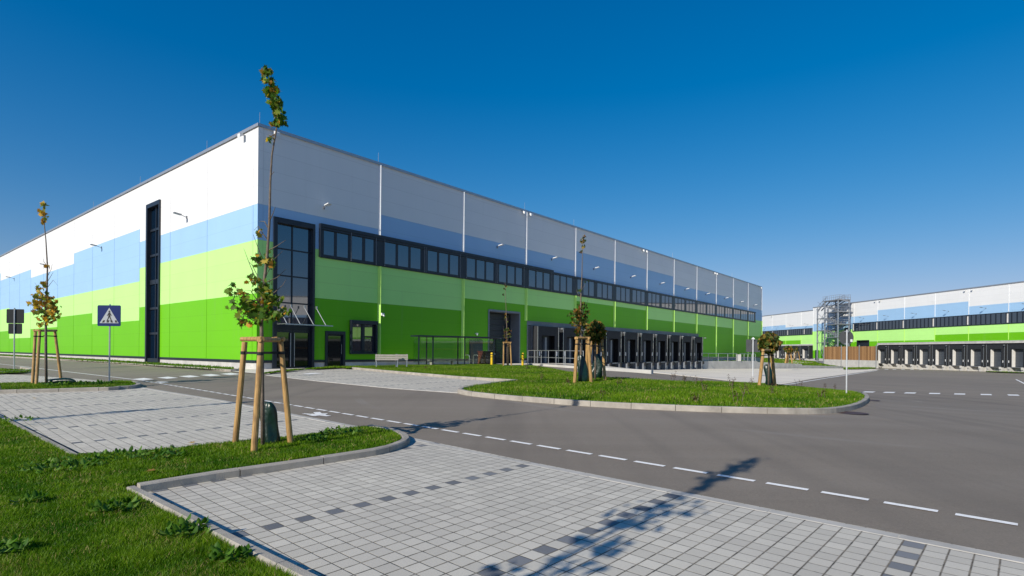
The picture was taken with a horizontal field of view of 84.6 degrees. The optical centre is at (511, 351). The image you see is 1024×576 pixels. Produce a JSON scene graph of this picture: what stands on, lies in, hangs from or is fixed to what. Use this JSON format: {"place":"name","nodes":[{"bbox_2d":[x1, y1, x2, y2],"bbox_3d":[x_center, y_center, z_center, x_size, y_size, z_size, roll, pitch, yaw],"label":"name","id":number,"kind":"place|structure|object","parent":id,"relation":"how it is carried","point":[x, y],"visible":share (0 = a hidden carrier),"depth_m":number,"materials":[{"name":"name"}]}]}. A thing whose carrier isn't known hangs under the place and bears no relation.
{"place":"outdoors","nodes":[
{"label":"outdoors","id":0,"kind":"place"},
{"bbox_2d":[0,374,95,382],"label":"parking paving","id":1,"kind":"structure","parent":0,"point":[12,378],"depth_m":23.25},
{"bbox_2d":[0,354,233,369],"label":"grass","id":2,"kind":"structure","parent":0,"point":[156,364],"depth_m":39.60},
{"bbox_2d":[0,388,348,452],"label":"parking paving","id":3,"kind":"structure","parent":0,"point":[99,421],"depth_m":11.21,"materials":[{"name":"concrete"}]},
{"bbox_2d":[234,368,299,372],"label":"pavement","id":4,"kind":"structure","parent":0,"point":[252,370],"depth_m":30.10,"materials":[{"name":"concrete"}]},
{"bbox_2d":[266,368,496,391],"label":"parking paving","id":5,"kind":"structure","parent":0,"point":[364,377],"depth_m":23.31,"materials":[{"name":"concrete"}]},
{"bbox_2d":[411,335,504,364],"bbox_3d":[-3.628,-0.002,38.920,6.810,2.075,1.190,0,0,-35],"label":"smoking shelter","id":6,"kind":"object","parent":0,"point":[464,337],"visible":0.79,"depth_m":38.56,"materials":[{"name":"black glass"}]},
{"bbox_2d":[0,357,1023,557],"bbox_3d":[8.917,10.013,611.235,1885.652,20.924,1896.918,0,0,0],"label":"road","id":7,"kind":"structure","parent":0,"point":[947,453],"depth_m":9.36,"materials":[{"name":"asphalt"}]},
{"bbox_2d":[0,415,76,453],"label":"kerb","id":8,"kind":"structure","parent":7,"relation":"on","point":[42,437],"depth_m":8.67,"materials":[{"name":"concrete"}]},
{"bbox_2d":[0,380,140,393],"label":"kerb","id":9,"kind":"structure","parent":7,"relation":"on","point":[137,385],"depth_m":17.28,"materials":[{"name":"concrete"}]},
{"bbox_2d":[0,356,238,371],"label":"kerb","id":10,"kind":"structure","parent":7,"relation":"on","point":[228,370],"depth_m":35.99,"materials":[{"name":"concrete"}]},
{"bbox_2d":[127,486,316,575],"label":"kerb","id":11,"kind":"structure","parent":7,"relation":"on","point":[261,554],"depth_m":4.14,"materials":[{"name":"concrete"}]},
{"bbox_2d":[139,387,356,426],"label":"kerb","id":12,"kind":"structure","parent":7,"relation":"on","point":[322,420],"depth_m":13.41,"materials":[{"name":"concrete"}]},
{"bbox_2d":[137,425,409,491],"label":"kerb","id":13,"kind":"structure","parent":7,"relation":"on","point":[177,481],"depth_m":6.74,"materials":[{"name":"concrete"}]},
{"bbox_2d":[267,375,457,392],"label":"kerb","id":14,"kind":"structure","parent":7,"relation":"on","point":[367,385],"depth_m":19.82,"materials":[{"name":"concrete"}]},
{"bbox_2d":[0,121,761,369],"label":"warehouse","id":15,"kind":"structure","parent":7,"relation":"on","point":[374,257],"depth_m":41.95,"materials":[{"name":"metal"}]},
{"bbox_2d":[145,199,160,362],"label":"stair window frame","id":16,"kind":"structure","parent":15,"relation":"in","point":[153,210],"depth_m":41.78,"materials":[{"name":"black metal"}]},
{"bbox_2d":[321,227,379,265],"bbox_3d":[-10.281,-6.676,36.035,0.136,1.820,4.418,0,0,39],"label":"window","id":17,"kind":"structure","parent":15,"relation":"in","point":[336,244],"depth_m":35.94,"materials":[{"name":"blue glass"}]},
{"bbox_2d":[349,320,377,353],"bbox_3d":[-9.717,-0.916,36.802,0.320,2.190,2.060,0,0,39],"label":"window","id":18,"kind":"structure","parent":15,"relation":"in","point":[363,338],"depth_m":36.80,"materials":[{"name":"black glass"}]},
{"bbox_2d":[379,238,423,271],"bbox_3d":[-7.614,-6.653,39.292,0.136,1.820,3.998,0,0,39],"label":"window","id":19,"kind":"structure","parent":15,"relation":"in","point":[393,254],"depth_m":39.22,"materials":[{"name":"blue glass"}]},
{"bbox_2d":[425,247,463,277],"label":"window","id":20,"kind":"structure","parent":15,"relation":"in","point":[440,262],"depth_m":42.28,"materials":[{"name":"blue glass"}]},
{"bbox_2d":[469,339,482,363],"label":"side door","id":21,"kind":"structure","parent":15,"relation":"in","point":[475,345],"depth_m":45.12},
{"bbox_2d":[463,255,496,282],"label":"window","id":22,"kind":"structure","parent":15,"relation":"in","point":[474,268],"depth_m":45.43,"materials":[{"name":"blue glass"}]},
{"bbox_2d":[496,261,526,287],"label":"window","id":23,"kind":"structure","parent":15,"relation":"in","point":[508,274],"depth_m":48.57,"materials":[{"name":"blue glass"}]},
{"bbox_2d":[526,267,552,291],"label":"window","id":24,"kind":"structure","parent":15,"relation":"in","point":[535,278],"depth_m":51.60,"materials":[{"name":"blue glass"}]},
{"bbox_2d":[552,273,575,294],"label":"window","id":25,"kind":"structure","parent":15,"relation":"in","point":[561,283],"depth_m":54.76,"materials":[{"name":"blue glass"}]},
{"bbox_2d":[575,277,596,297],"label":"window","id":26,"kind":"structure","parent":15,"relation":"in","point":[589,290],"depth_m":58.00,"materials":[{"name":"blue glass"}]},
{"bbox_2d":[596,281,614,300],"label":"window","id":27,"kind":"structure","parent":15,"relation":"in","point":[605,291],"depth_m":60.86,"materials":[{"name":"blue glass"}]},
{"bbox_2d":[614,285,631,303],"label":"window","id":28,"kind":"structure","parent":15,"relation":"in","point":[621,293],"depth_m":63.97,"materials":[{"name":"blue glass"}]},
{"bbox_2d":[631,288,646,305],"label":"window","id":29,"kind":"structure","parent":15,"relation":"in","point":[639,297],"depth_m":67.06,"materials":[{"name":"blue glass"}]},
{"bbox_2d":[647,291,660,307],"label":"window","id":30,"kind":"structure","parent":15,"relation":"in","point":[653,299],"depth_m":70.21,"materials":[{"name":"blue glass"}]},
{"bbox_2d":[661,294,673,309],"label":"window","id":31,"kind":"structure","parent":15,"relation":"in","point":[667,301],"depth_m":73.41,"materials":[{"name":"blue glass"}]},
{"bbox_2d":[674,296,685,311],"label":"window","id":32,"kind":"structure","parent":15,"relation":"in","point":[679,303],"depth_m":76.42,"materials":[{"name":"grey glass"}]},
{"bbox_2d":[685,299,696,312],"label":"window","id":33,"kind":"structure","parent":15,"relation":"in","point":[690,305],"depth_m":79.40,"materials":[{"name":"grey glass"}]},
{"bbox_2d":[696,301,706,314],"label":"window","id":34,"kind":"structure","parent":15,"relation":"in","point":[701,307],"depth_m":82.62,"materials":[{"name":"grey glass"}]},
{"bbox_2d":[707,303,716,315],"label":"window","id":35,"kind":"structure","parent":15,"relation":"in","point":[711,308],"depth_m":85.79,"materials":[{"name":"grey glass"}]},
{"bbox_2d":[716,305,724,317],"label":"window","id":36,"kind":"structure","parent":15,"relation":"in","point":[720,310],"depth_m":88.85,"materials":[{"name":"grey glass"}]},
{"bbox_2d":[725,306,733,318],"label":"window","id":37,"kind":"structure","parent":15,"relation":"in","point":[728,310],"depth_m":91.83,"materials":[{"name":"grey glass"}]},
{"bbox_2d":[733,308,740,319],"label":"window","id":38,"kind":"structure","parent":15,"relation":"in","point":[736,312],"depth_m":94.98,"materials":[{"name":"grey glass"}]},
{"bbox_2d":[741,310,747,320],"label":"window","id":39,"kind":"structure","parent":15,"relation":"in","point":[744,314],"depth_m":98.19,"materials":[{"name":"grey glass"}]},
{"bbox_2d":[748,311,755,321],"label":"window","id":40,"kind":"structure","parent":15,"relation":"in","point":[751,315],"depth_m":101.30,"materials":[{"name":"blue glass"}]},
{"bbox_2d":[346,367,513,380],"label":"kerb","id":41,"kind":"structure","parent":7,"relation":"on","point":[439,375],"depth_m":25.39,"materials":[{"name":"concrete"}]},
{"bbox_2d":[4,364,1023,525],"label":"road marking","id":42,"kind":"object","parent":7,"relation":"on","point":[910,506],"visible":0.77,"depth_m":8.36,"materials":[{"name":"paint"}]},
{"bbox_2d":[526,363,652,373],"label":"retaining wall","id":43,"kind":"structure","parent":7,"relation":"on","point":[621,369],"depth_m":34.96,"materials":[{"name":"concrete"}]},
{"bbox_2d":[528,350,563,363],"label":"railing","id":44,"kind":"object","parent":43,"relation":"on","point":[548,357],"visible":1,"depth_m":41.04,"materials":[{"name":"metal"}]},
{"bbox_2d":[458,379,868,413],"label":"kerb","id":45,"kind":"structure","parent":7,"relation":"on","point":[770,410],"depth_m":13.30,"materials":[{"name":"concrete"}]},
{"bbox_2d":[653,372,744,381],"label":"kerb","id":46,"kind":"structure","parent":7,"relation":"on","point":[700,377],"depth_m":38.15,"materials":[{"name":"concrete"}]},
{"bbox_2d":[410,437,1023,563],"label":"kerb","id":47,"kind":"structure","parent":7,"relation":"on","point":[948,546],"depth_m":5.13,"materials":[{"name":"concrete"}]},
{"bbox_2d":[703,361,842,368],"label":"retaining wall","id":48,"kind":"structure","parent":7,"relation":"on","point":[727,365],"depth_m":90.34,"materials":[{"name":"concrete"}]},
{"bbox_2d":[823,345,878,367],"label":"timber screen","id":49,"kind":"object","parent":7,"relation":"on","point":[861,356],"visible":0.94,"depth_m":132.41,"materials":[{"name":"brown wood"}]},
{"bbox_2d":[762,281,1023,371],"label":"warehouse","id":50,"kind":"structure","parent":7,"relation":"on","point":[980,328],"depth_m":117.13,"materials":[{"name":"metal"}]},
{"bbox_2d":[803,328,812,334],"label":"window","id":51,"kind":"structure","parent":50,"relation":"in","point":[806,331],"depth_m":159.33,"materials":[{"name":"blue glass"}]},
{"bbox_2d":[852,322,863,330],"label":"window","id":52,"kind":"structure","parent":50,"relation":"in","point":[855,326],"depth_m":139.01,"materials":[{"name":"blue glass"}]},
{"bbox_2d":[864,322,875,330],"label":"window","id":53,"kind":"structure","parent":50,"relation":"in","point":[868,326],"depth_m":135.13,"materials":[{"name":"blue glass"}]},
{"bbox_2d":[876,321,888,329],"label":"window","id":54,"kind":"structure","parent":50,"relation":"in","point":[880,325],"depth_m":131.03,"materials":[{"name":"blue glass"}]},
{"bbox_2d":[888,320,901,329],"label":"window","id":55,"kind":"structure","parent":50,"relation":"in","point":[893,324],"depth_m":127.03,"materials":[{"name":"blue glass"}]},
{"bbox_2d":[902,319,916,328],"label":"window","id":56,"kind":"structure","parent":50,"relation":"in","point":[906,323],"depth_m":123.06,"materials":[{"name":"blue glass"}]},
{"bbox_2d":[916,318,931,327],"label":"window","id":57,"kind":"structure","parent":50,"relation":"in","point":[921,322],"depth_m":119.07,"materials":[{"name":"blue glass"}]},
{"bbox_2d":[932,316,947,326],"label":"window","id":58,"kind":"structure","parent":50,"relation":"in","point":[936,321],"depth_m":115.10,"materials":[{"name":"blue glass"}]},
{"bbox_2d":[948,315,965,326],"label":"window","id":59,"kind":"structure","parent":50,"relation":"in","point":[960,320],"depth_m":111.10,"materials":[{"name":"blue glass"}]},
{"bbox_2d":[966,314,984,325],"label":"window","id":60,"kind":"structure","parent":50,"relation":"in","point":[976,319],"depth_m":107.18,"materials":[{"name":"blue glass"}]},
{"bbox_2d":[985,312,1005,324],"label":"window","id":61,"kind":"structure","parent":50,"relation":"in","point":[990,318],"depth_m":103.15,"materials":[{"name":"blue glass"}]},
{"bbox_2d":[1006,311,1023,323],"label":"window","id":62,"kind":"structure","parent":50,"relation":"in","point":[1011,317],"depth_m":99.51,"materials":[{"name":"grey glass"}]},
{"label":"grass bed","id":63,"kind":"structure","parent":7,"relation":"on","visible":0},
{"bbox_2d":[264,365,356,373],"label":"grass","id":64,"kind":"structure","parent":63,"relation":"on","point":[322,367],"depth_m":31.25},
{"bbox_2d":[0,0,1023,360],"label":"sky","id":65,"kind":"structure","parent":0,"point":[805,152],"materials":[{"name":"blue"}]},
{"bbox_2d":[504,363,541,364],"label":"pavement","id":66,"kind":"structure","parent":0,"point":[519,363],"depth_m":48.16,"materials":[{"name":"concrete"}]},
{"bbox_2d":[477,351,496,363],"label":"waste container","id":67,"kind":"object","parent":66,"relation":"on","point":[484,357],"visible":0.62,"depth_m":41.40,"materials":[{"name":"metal"}]},
{"bbox_2d":[149,437,1023,575],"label":"parking paving","id":68,"kind":"structure","parent":0,"point":[414,508],"depth_m":4.73,"materials":[{"name":"concrete"}]},
{"bbox_2d":[347,363,864,407],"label":"grass","id":69,"kind":"structure","parent":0,"point":[645,390],"depth_m":18.16,"materials":[{"name":"plant"}]},
{"bbox_2d":[375,354,397,366],"bbox_3d":[-7.535,0.598,33.853,1.350,0.860,0.500,0,0,-14],"label":"bench","id":70,"kind":"object","parent":69,"relation":"on","point":[380,356],"visible":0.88,"depth_m":33.56,"materials":[{"name":"wood"}]},
{"bbox_2d":[395,354,407,366],"bbox_3d":[-6.757,0.597,34.364,0.750,0.860,0.500,0,0,-14],"label":"bench","id":71,"kind":"object","parent":69,"relation":"on","point":[402,357],"visible":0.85,"depth_m":34.15,"materials":[{"name":"wood"}]},
{"bbox_2d":[502,285,511,365],"bbox_3d":[-0.337,-1.843,38.318,0.684,5.663,0.610,0,0,0],"label":"young maple","id":72,"kind":"object","parent":69,"relation":"on","point":[506,329],"visible":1,"depth_m":38.27,"materials":[{"name":"green plant"}]},
{"bbox_2d":[503,342,511,365],"bbox_3d":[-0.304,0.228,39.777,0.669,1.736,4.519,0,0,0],"label":"tree stakes","id":73,"kind":"object","parent":69,"relation":"on","point":[509,343],"visible":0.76,"depth_m":37.68,"materials":[{"name":"brown wood"}]},
{"bbox_2d":[567,235,589,354],"bbox_3d":[2.460,-1.583,20.632,0.805,5.447,0.669,0,0,25],"label":"young maple","id":74,"kind":"object","parent":69,"relation":"on","point":[579,314],"visible":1,"depth_m":20.63,"materials":[{"name":"green plant"}]},
{"bbox_2d":[573,337,592,382],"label":"tree stakes","id":75,"kind":"object","parent":69,"relation":"on","point":[588,356],"visible":0.9,"depth_m":20.48,"materials":[{"name":"brown wood"}]},
{"bbox_2d":[577,354,588,382],"bbox_3d":[2.598,0.634,20.682,0.453,1.045,0.414,0,0,0],"label":"watering bag","id":76,"kind":"object","parent":69,"relation":"on","point":[583,375],"visible":0.91,"depth_m":20.54,"materials":[{"name":"green plastic"}]},
{"bbox_2d":[583,319,607,378],"bbox_3d":[3.241,-0.064,21.865,0.961,2.378,0.853,0,0,0],"label":"round tree","id":77,"kind":"object","parent":69,"relation":"on","point":[597,332],"visible":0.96,"depth_m":21.75,"materials":[{"name":"green plant"}]},
{"bbox_2d":[588,340,605,378],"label":"tree stakes","id":78,"kind":"object","parent":69,"relation":"on","point":[603,358],"visible":0.45,"depth_m":21.80,"materials":[{"name":"brown wood"}]},
{"bbox_2d":[592,354,602,377],"bbox_3d":[3.366,0.608,22.712,0.562,1.045,0.359,0,0,0],"label":"watering bag","id":79,"kind":"object","parent":69,"relation":"on","point":[599,367],"visible":0.59,"depth_m":22.57,"materials":[{"name":"green plastic"}]},
{"bbox_2d":[758,349,776,385],"bbox_3d":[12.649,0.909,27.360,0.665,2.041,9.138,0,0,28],"label":"tree stakes","id":80,"kind":"object","parent":69,"relation":"on","point":[772,362],"visible":0.71,"depth_m":23.82,"materials":[{"name":"brown wood"}]},
{"bbox_2d":[764,364,772,384],"bbox_3d":[11.771,1.088,25.697,0.488,0.996,0.456,0,0,-27],"label":"watering bag","id":81,"kind":"object","parent":69,"relation":"on","point":[766,373],"visible":0.57,"depth_m":25.59,"materials":[{"name":"green plastic"}]},
{"bbox_2d":[757,331,782,384],"bbox_3d":[11.551,0.312,25.153,1.500,2.428,0.864,0,0,-42],"label":"round tree","id":82,"kind":"object","parent":69,"relation":"on","point":[770,340],"visible":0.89,"depth_m":24.87,"materials":[{"name":"green plant"}]},
{"bbox_2d":[839,330,853,392],"bbox_3d":[12.630,0.472,21.229,0.555,2.584,0.094,0,0,0],"label":"road sign","id":83,"kind":"object","parent":69,"relation":"on","point":[846,337],"visible":0.94,"depth_m":21.26,"materials":[{"name":"grey metal"}]},
{"bbox_2d":[549,363,878,383],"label":"yard concrete","id":84,"kind":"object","parent":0,"point":[784,376],"visible":0.83,"depth_m":59.98,"materials":[{"name":"concrete"}]},
{"bbox_2d":[746,337,759,375],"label":"road sign","id":85,"kind":"object","parent":84,"relation":"on","point":[752,345],"visible":0.82,"depth_m":50.16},
{"bbox_2d":[709,358,834,365],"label":"grass","id":86,"kind":"structure","parent":0,"point":[813,363],"depth_m":135.73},
{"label":"grass bed","id":87,"kind":"structure","parent":0,"visible":0},
{"bbox_2d":[0,534,33,553],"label":"broadleaf weed","id":88,"kind":"object","parent":87,"relation":"on","point":[8,544],"visible":0.99,"depth_m":3.95,"materials":[{"name":"green plant"}]},
{"bbox_2d":[0,414,39,420],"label":"broadleaf weed","id":89,"kind":"object","parent":87,"relation":"on","point":[21,416],"visible":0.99,"depth_m":10.34,"materials":[{"name":"green plant"}]},
{"bbox_2d":[8,490,48,504],"bbox_3d":[-4.420,1.323,5.160,0.293,0.113,0.193,0,0,-29],"label":"broadleaf weed","id":90,"kind":"object","parent":87,"relation":"on","point":[35,493],"visible":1,"depth_m":5.14,"materials":[{"name":"green plant"}]},
{"bbox_2d":[14,453,115,473],"bbox_3d":[-5.220,1.295,6.606,0.870,0.122,0.862,0,0,0],"label":"broadleaf weed","id":91,"kind":"object","parent":87,"relation":"on","point":[68,463],"visible":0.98,"depth_m":6.53,"materials":[{"name":"green plant"}]},
{"bbox_2d":[84,446,141,458],"bbox_3d":[-5.051,1.289,7.154,0.598,0.114,0.566,0,0,0],"label":"broadleaf weed","id":92,"kind":"object","parent":87,"relation":"on","point":[105,451],"visible":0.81,"depth_m":7.18,"materials":[{"name":"green plant"}]},
{"bbox_2d":[87,495,140,514],"bbox_3d":[-3.467,1.333,4.925,0.372,0.116,0.323,0,0,0],"label":"broadleaf weed","id":93,"kind":"object","parent":87,"relation":"on","point":[112,502],"visible":0.99,"depth_m":4.91,"materials":[{"name":"green plant"}]},
{"bbox_2d":[125,444,191,458],"bbox_3d":[-4.513,1.293,7.197,0.729,0.113,0.642,0,0,29],"label":"broadleaf weed","id":94,"kind":"object","parent":87,"relation":"on","point":[167,451],"visible":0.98,"depth_m":7.17,"materials":[{"name":"green plant"}]},
{"bbox_2d":[156,513,210,536],"bbox_3d":[-2.482,1.340,4.321,0.360,0.125,0.377,0,0,0],"label":"broadleaf weed","id":95,"kind":"object","parent":87,"relation":"on","point":[183,523],"visible":0.97,"depth_m":4.29,"materials":[{"name":"green plant"}]},
{"bbox_2d":[0,417,400,575],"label":"grass","id":96,"kind":"structure","parent":87,"relation":"on","point":[65,541],"depth_m":4.89,"materials":[{"name":"plant"}]},
{"bbox_2d":[207,541,251,564],"bbox_3d":[-1.906,1.356,3.799,0.266,0.107,0.272,0,0,-29],"label":"broadleaf weed","id":97,"kind":"object","parent":87,"relation":"on","point":[239,550],"visible":0.98,"depth_m":3.79,"materials":[{"name":"green plant"}]},
{"bbox_2d":[224,64,291,445],"bbox_3d":[-3.589,-1.340,7.941,0.999,5.409,0.507,0,0,0],"label":"young maple","id":98,"kind":"object","parent":87,"relation":"on","point":[249,306],"visible":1,"depth_m":7.92,"materials":[{"name":"green plant"}]},
{"bbox_2d":[232,336,293,450],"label":"tree stakes","id":99,"kind":"object","parent":87,"relation":"on","point":[260,352],"visible":0.93,"depth_m":8.13,"materials":[{"name":"brown wood"}]},
{"bbox_2d":[265,402,280,442],"bbox_3d":[-3.530,1.052,8.198,0.270,0.637,0.210,0,0,21],"label":"watering bag","id":100,"kind":"object","parent":87,"relation":"on","point":[272,433],"visible":0.72,"depth_m":8.14,"materials":[{"name":"green plastic"}]},
{"bbox_2d":[303,433,326,440],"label":"broadleaf weed","id":101,"kind":"object","parent":87,"relation":"on","point":[314,436],"visible":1,"depth_m":8.38,"materials":[{"name":"green plant"}]},
{"bbox_2d":[319,425,361,435],"bbox_3d":[-2.752,1.257,9.040,0.666,0.128,0.672,0,0,19],"label":"broadleaf weed","id":102,"kind":"object","parent":87,"relation":"on","point":[352,430],"visible":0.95,"depth_m":9.00,"materials":[{"name":"green plant"}]},
{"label":"grass bank","id":103,"kind":"structure","parent":0,"visible":0},
{"bbox_2d":[783,345,793,361],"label":"round tree","id":104,"kind":"object","parent":103,"relation":"on","point":[788,349],"visible":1,"depth_m":83.45,"materials":[{"name":"green plant"}]},
{"bbox_2d":[816,294,850,361],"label":"stair tower","id":105,"kind":"structure","parent":103,"relation":"on","point":[838,311],"depth_m":143.32,"materials":[{"name":"metal"}]},
{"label":"grass bed","id":106,"kind":"structure","parent":0,"visible":0},
{"bbox_2d":[26,200,61,382],"bbox_3d":[-15.585,-1.957,18.739,1.282,6.158,0.736,0,0,31],"label":"young maple","id":107,"kind":"object","parent":106,"relation":"on","point":[51,308],"visible":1,"depth_m":18.69,"materials":[{"name":"green plant"}]},
{"bbox_2d":[31,329,61,383],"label":"tree stakes","id":108,"kind":"object","parent":106,"relation":"on","point":[34,371],"visible":0.91,"depth_m":19.27,"materials":[{"name":"brown wood"}]},
{"bbox_2d":[48,378,75,382],"bbox_3d":[-15.174,0.997,18.959,0.946,0.219,0.294,0,0,0],"label":"watering bag","id":109,"kind":"object","parent":106,"relation":"on","point":[61,380],"visible":0.73,"depth_m":18.88,"materials":[{"name":"green plastic"}]},
{"bbox_2d":[0,380,134,389],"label":"grass","id":110,"kind":"structure","parent":106,"relation":"on","point":[16,385],"depth_m":18.18,"materials":[{"name":"plant"}]},
{"bbox_2d":[63,379,114,385],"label":"broadleaf weed","id":111,"kind":"object","parent":106,"relation":"on","point":[81,382],"visible":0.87,"depth_m":18.84,"materials":[{"name":"green plant"}]},
{"bbox_2d":[97,304,120,380],"bbox_3d":[-15.292,-0.285,21.365,0.882,3.028,0.084,0,0,0],"label":"pedestrian crossing sign","id":112,"kind":"object","parent":106,"relation":"on","point":[109,315],"visible":0.97,"depth_m":21.33,"materials":[{"name":"metal"}]},
{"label":"grass bed","id":113,"kind":"structure","parent":0,"visible":0},
{"bbox_2d":[6,308,23,368],"bbox_3d":[-26.949,-0.651,30.469,0.953,3.405,0.094,0,0,0],"label":"road sign","id":114,"kind":"object","parent":113,"relation":"on","point":[14,315],"visible":0.94,"depth_m":30.50,"materials":[{"name":"metal"}]},
{"bbox_2d":[0,368,29,373],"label":"grass","id":115,"kind":"structure","parent":113,"relation":"on","point":[6,370],"depth_m":27.23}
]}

